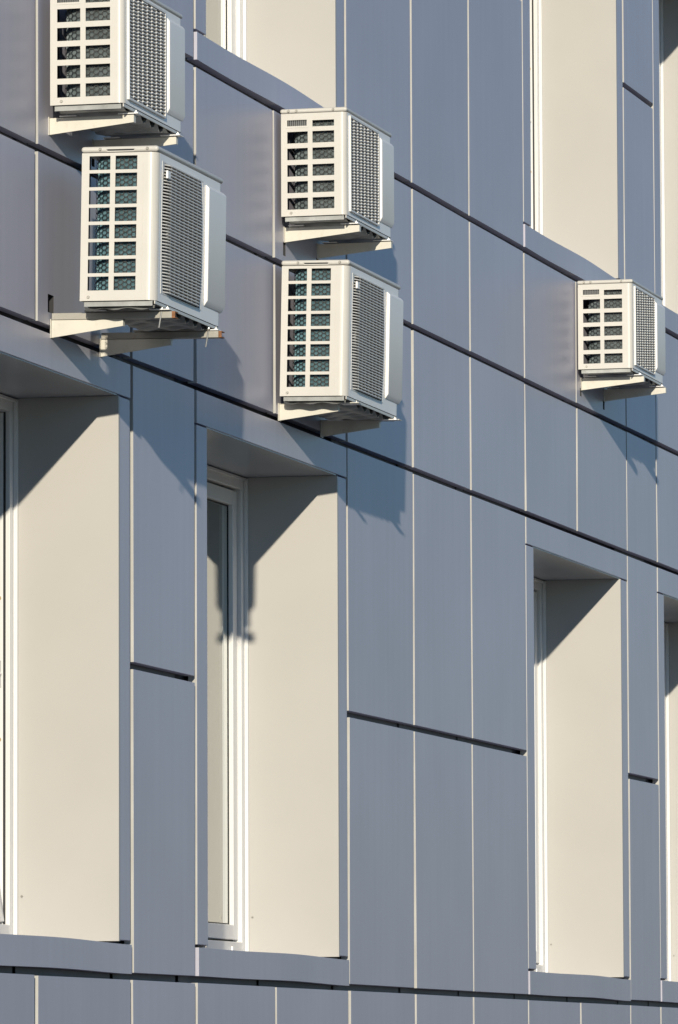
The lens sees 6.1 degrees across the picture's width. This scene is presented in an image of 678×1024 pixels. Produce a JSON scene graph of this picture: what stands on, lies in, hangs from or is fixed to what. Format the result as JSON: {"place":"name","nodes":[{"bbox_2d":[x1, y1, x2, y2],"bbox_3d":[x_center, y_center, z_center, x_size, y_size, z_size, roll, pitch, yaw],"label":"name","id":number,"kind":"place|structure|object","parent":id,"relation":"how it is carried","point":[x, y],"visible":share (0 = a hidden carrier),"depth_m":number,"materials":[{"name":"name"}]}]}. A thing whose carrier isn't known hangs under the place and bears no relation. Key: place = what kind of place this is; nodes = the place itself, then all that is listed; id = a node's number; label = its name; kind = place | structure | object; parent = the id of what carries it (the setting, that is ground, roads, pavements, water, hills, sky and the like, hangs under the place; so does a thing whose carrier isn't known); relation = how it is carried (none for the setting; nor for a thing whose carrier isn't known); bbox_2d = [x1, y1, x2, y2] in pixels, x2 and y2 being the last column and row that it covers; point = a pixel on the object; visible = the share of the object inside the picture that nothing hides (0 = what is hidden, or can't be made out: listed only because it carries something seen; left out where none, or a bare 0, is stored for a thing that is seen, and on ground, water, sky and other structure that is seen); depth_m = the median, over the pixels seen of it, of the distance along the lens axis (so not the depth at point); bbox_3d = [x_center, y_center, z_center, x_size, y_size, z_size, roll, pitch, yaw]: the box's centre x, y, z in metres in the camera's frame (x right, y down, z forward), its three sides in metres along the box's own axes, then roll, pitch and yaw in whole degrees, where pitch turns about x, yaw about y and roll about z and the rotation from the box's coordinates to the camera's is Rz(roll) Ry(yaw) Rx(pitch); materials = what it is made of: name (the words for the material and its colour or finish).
{"place":"outdoors","nodes":[
{"label":"outdoors","id":0,"kind":"place"},
{"label":"ground","id":1,"kind":"structure","parent":0,"visible":0},
{"bbox_2d":[0,0,677,1023],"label":"office building","id":2,"kind":"structure","parent":1,"relation":"on","point":[302,720],"depth_m":24.25,"materials":[{"name":"grey metal"}]},
{"bbox_2d":[0,315,131,973],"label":"window","id":3,"kind":"structure","parent":2,"relation":"in","point":[65,456],"depth_m":21.04,"materials":[{"name":"white plastic"}]},
{"bbox_2d":[48,115,136,136],"bbox_3d":[-0.790,-1.240,20.371,0.284,0.059,0.040,-2,-5,14],"label":"wall bracket","id":4,"kind":"object","parent":2,"relation":"attached to","point":[62,125],"depth_m":20.36,"materials":[{"name":"white metal"}]},
{"bbox_2d":[50,307,177,338],"bbox_3d":[-0.719,-0.603,20.315,0.416,0.093,0.056,-1,-5,14],"label":"wall bracket","id":5,"kind":"object","parent":2,"relation":"attached to","point":[63,324],"depth_m":20.31,"materials":[{"name":"white metal"}]},
{"bbox_2d":[80,145,225,330],"bbox_3d":[-0.596,-0.871,20.581,0.276,0.524,0.790,-1,-5,14],"label":"air conditioner","id":6,"kind":"object","parent":5,"relation":"on","point":[160,239],"visible":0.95,"depth_m":20.26,"materials":[{"name":"plastic"}]},
{"bbox_2d":[50,0,184,139],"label":"air conditioner","id":7,"kind":"object","parent":2,"relation":"attached to","point":[125,57],"visible":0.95,"depth_m":20.34,"materials":[{"name":"plastic"}]},
{"bbox_2d":[93,137,178,146],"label":"wall bracket","id":8,"kind":"object","parent":2,"relation":"attached to","point":[162,141],"depth_m":20.83,"materials":[{"name":"white metal"}]},
{"bbox_2d":[99,327,224,357],"bbox_3d":[-0.581,-0.556,20.851,0.416,0.093,0.056,-1,-5,14],"label":"wall bracket","id":9,"kind":"object","parent":2,"relation":"attached to","point":[120,343],"depth_m":20.85,"materials":[{"name":"white metal"}]},
{"bbox_2d":[187,0,343,111],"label":"window","id":10,"kind":"structure","parent":2,"relation":"in","point":[282,54],"depth_m":24.06,"materials":[{"name":"white plastic"}]},
{"bbox_2d":[278,402,360,421],"bbox_3d":[-0.070,-0.363,23.065,0.301,0.065,0.042,-1,-5,14],"label":"wall bracket","id":11,"kind":"object","parent":2,"relation":"attached to","point":[292,411],"depth_m":23.06,"materials":[{"name":"white metal"}]},
{"bbox_2d":[284,225,361,243],"bbox_3d":[-0.059,-1.016,23.213,0.284,0.059,0.040,-2,-5,14],"label":"wall bracket","id":12,"kind":"object","parent":2,"relation":"attached to","point":[296,234],"depth_m":23.20,"materials":[{"name":"white metal"}]},
{"bbox_2d":[280,107,393,243],"bbox_3d":[0.001,-1.231,23.451,0.271,0.425,0.693,-2,-5,14],"label":"air conditioner","id":13,"kind":"object","parent":12,"relation":"on","point":[343,162],"visible":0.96,"depth_m":23.16,"materials":[{"name":"plastic"}]},
{"bbox_2d":[317,242,392,259],"bbox_3d":[0.060,-0.975,23.676,0.284,0.059,0.040,-2,-5,14],"label":"wall bracket","id":14,"kind":"object","parent":2,"relation":"attached to","point":[327,250],"depth_m":23.67,"materials":[{"name":"white metal"}]},
{"bbox_2d":[320,419,401,437],"bbox_3d":[0.082,-0.310,23.656,0.301,0.065,0.042,-1,-5,14],"label":"wall bracket","id":15,"kind":"object","parent":2,"relation":"attached to","point":[328,428],"depth_m":23.65,"materials":[{"name":"white metal"}]},
{"bbox_2d":[280,260,402,420],"bbox_3d":[0.015,-0.619,23.365,0.276,0.524,0.790,0,-5,14],"label":"air conditioner","id":16,"kind":"object","parent":15,"relation":"on","point":[347,342],"visible":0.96,"depth_m":23.04,"materials":[{"name":"plastic"}]},
{"bbox_2d":[517,0,623,280],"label":"window","id":17,"kind":"structure","parent":2,"relation":"in","point":[573,206],"depth_m":29.12,"materials":[{"name":"white plastic"}]},
{"bbox_2d":[520,517,630,1000],"bbox_3d":[0.855,1.127,28.009,0.437,2.031,2.095,-2,-5,14],"label":"window","id":18,"kind":"structure","parent":2,"relation":"in","point":[576,753],"depth_m":28.85,"materials":[{"name":"white plastic"}]},
{"bbox_2d":[581,376,644,390],"bbox_3d":[1.214,-0.570,28.163,0.284,0.059,0.040,-2,-5,14],"label":"wall bracket","id":19,"kind":"object","parent":2,"relation":"attached to","point":[589,383],"depth_m":28.16,"materials":[{"name":"white metal"}]},
{"bbox_2d":[577,279,665,388],"bbox_3d":[1.269,-0.785,28.396,0.271,0.425,0.693,-2,-5,14],"label":"air conditioner","id":20,"kind":"object","parent":19,"relation":"on","point":[625,325],"visible":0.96,"depth_m":28.10,"materials":[{"name":"plastic"}]},
{"bbox_2d":[604,388,666,401],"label":"wall bracket","id":21,"kind":"object","parent":2,"relation":"attached to","point":[613,394],"depth_m":28.62,"materials":[{"name":"white metal"}]}
]}

